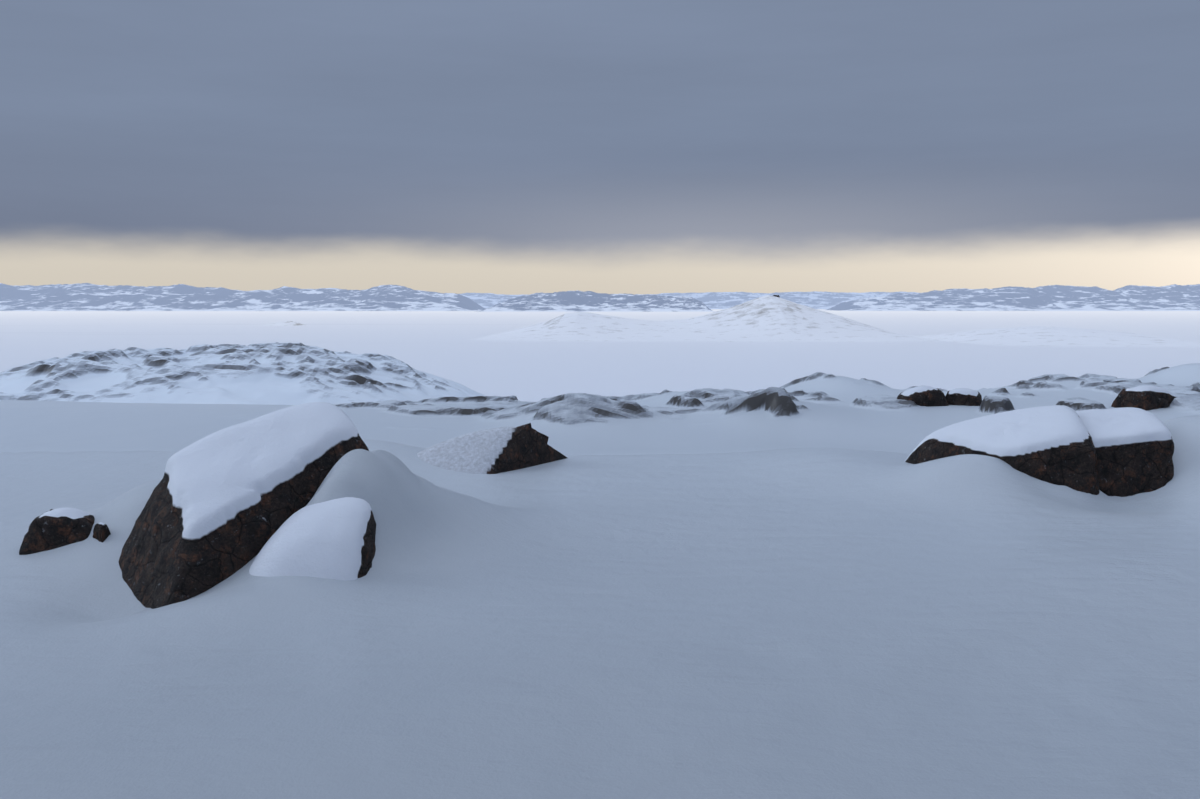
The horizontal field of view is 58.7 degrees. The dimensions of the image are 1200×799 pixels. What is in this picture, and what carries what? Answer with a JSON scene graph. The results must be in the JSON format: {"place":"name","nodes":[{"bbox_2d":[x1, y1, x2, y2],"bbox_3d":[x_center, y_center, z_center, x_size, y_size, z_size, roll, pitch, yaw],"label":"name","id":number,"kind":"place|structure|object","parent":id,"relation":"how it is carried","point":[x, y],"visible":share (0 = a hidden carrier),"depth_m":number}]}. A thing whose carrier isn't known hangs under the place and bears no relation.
{"place":"outdoors","nodes":[
{"label":"outdoors","id":0,"kind":"place"},
{"bbox_2d":[0,283,484,310],"bbox_3d":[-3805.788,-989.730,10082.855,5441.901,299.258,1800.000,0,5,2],"label":"hills","id":1,"kind":"structure","parent":0,"point":[87,297],"depth_m":9757.05},
{"bbox_2d":[260,321,304,325],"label":"islet","id":2,"kind":"object","parent":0,"point":[286,323],"visible":0.77,"depth_m":2298.19},
{"bbox_2d":[474,290,715,311],"bbox_3d":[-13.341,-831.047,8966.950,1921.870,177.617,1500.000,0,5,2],"label":"hills","id":3,"kind":"structure","parent":0,"point":[576,301],"depth_m":8701.88},
{"bbox_2d":[0,309,1199,798],"bbox_3d":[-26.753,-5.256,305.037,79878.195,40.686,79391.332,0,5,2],"label":"ground","id":4,"kind":"structure","parent":0,"point":[814,623],"depth_m":6.19},
{"bbox_2d":[19,507,94,554],"bbox_3d":[-3.845,1.063,7.680,0.728,0.570,0.555,0,5,2],"label":"boulder","id":5,"kind":"object","parent":4,"relation":"on","point":[50,529],"visible":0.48,"depth_m":7.51},
{"bbox_2d":[92,522,110,542],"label":"rock","id":6,"kind":"object","parent":4,"relation":"on","point":[101,532],"visible":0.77,"depth_m":7.49},
{"bbox_2d":[0,342,484,404],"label":"rocky hill","id":7,"kind":"structure","parent":4,"relation":"on","point":[276,373],"depth_m":41.78},
{"bbox_2d":[118,402,368,608],"bbox_3d":[-2.455,0.856,7.577,1.975,1.616,1.316,-4,6,-38],"label":"boulder","id":8,"kind":"object","parent":4,"relation":"on","point":[222,505],"visible":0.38,"depth_m":7.16},
{"bbox_2d":[249,497,375,580],"bbox_3d":[-1.921,1.076,6.957,0.884,0.817,0.847,0,5,2],"label":"boulder","id":9,"kind":"object","parent":4,"relation":"on","point":[334,539],"visible":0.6,"depth_m":6.81},
{"bbox_2d":[417,423,566,473],"bbox_3d":[-1.203,0.653,10.685,2.384,0.818,1.254,-2,5,-17],"label":"boulder","id":10,"kind":"object","parent":4,"relation":"on","point":[496,450],"visible":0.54,"depth_m":10.59},
{"bbox_2d":[0,363,1199,454],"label":"ridge outcrop","id":11,"kind":"object","parent":4,"relation":"on","point":[819,410],"visible":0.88,"depth_m":13.38},
{"bbox_2d":[897,386,948,406],"bbox_3d":[4.356,0.327,14.453,0.965,1.038,0.803,0,5,2],"label":"ridge rock","id":12,"kind":"object","parent":11,"relation":"on","point":[928,396],"visible":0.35,"depth_m":14.20},
{"bbox_2d":[945,388,981,405],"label":"ridge rock","id":13,"kind":"object","parent":11,"relation":"on","point":[963,397],"visible":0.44,"depth_m":14.22},
{"bbox_2d":[1111,385,1175,410],"bbox_3d":[7.121,0.340,13.870,1.113,1.056,0.797,-2,5,-24],"label":"ridge rock","id":14,"kind":"object","parent":11,"relation":"on","point":[1146,397],"visible":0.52,"depth_m":13.60},
{"bbox_2d":[905,405,1099,494],"bbox_3d":[3.725,0.595,10.065,1.882,1.066,1.116,1,5,9],"label":"boulder","id":15,"kind":"object","parent":4,"relation":"on","point":[1053,444],"visible":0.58,"depth_m":9.69},
{"bbox_2d":[1076,407,1173,496],"bbox_3d":[4.654,0.637,10.059,1.315,1.094,1.169,0,5,2],"label":"boulder","id":16,"kind":"object","parent":4,"relation":"on","point":[1134,448],"visible":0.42,"depth_m":9.55},
{"bbox_2d":[0,0,1199,294],"label":"sky","id":17,"kind":"structure","parent":0,"point":[507,147]},
{"bbox_2d":[443,291,918,308],"bbox_3d":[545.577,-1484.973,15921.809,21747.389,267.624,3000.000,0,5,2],"label":"hills","id":18,"kind":"structure","parent":0,"point":[813,299],"depth_m":15684.40},
{"bbox_2d":[474,295,939,341],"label":"island hill","id":19,"kind":"structure","parent":0,"point":[767,318],"depth_m":1381.08},
{"bbox_2d":[826,284,1199,310],"bbox_3d":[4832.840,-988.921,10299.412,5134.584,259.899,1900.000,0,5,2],"label":"hills","id":20,"kind":"structure","parent":0,"point":[1174,297],"depth_m":10067.15},
{"bbox_2d":[912,326,1199,346],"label":"island","id":21,"kind":"structure","parent":0,"point":[1047,336],"depth_m":1214.55}
]}

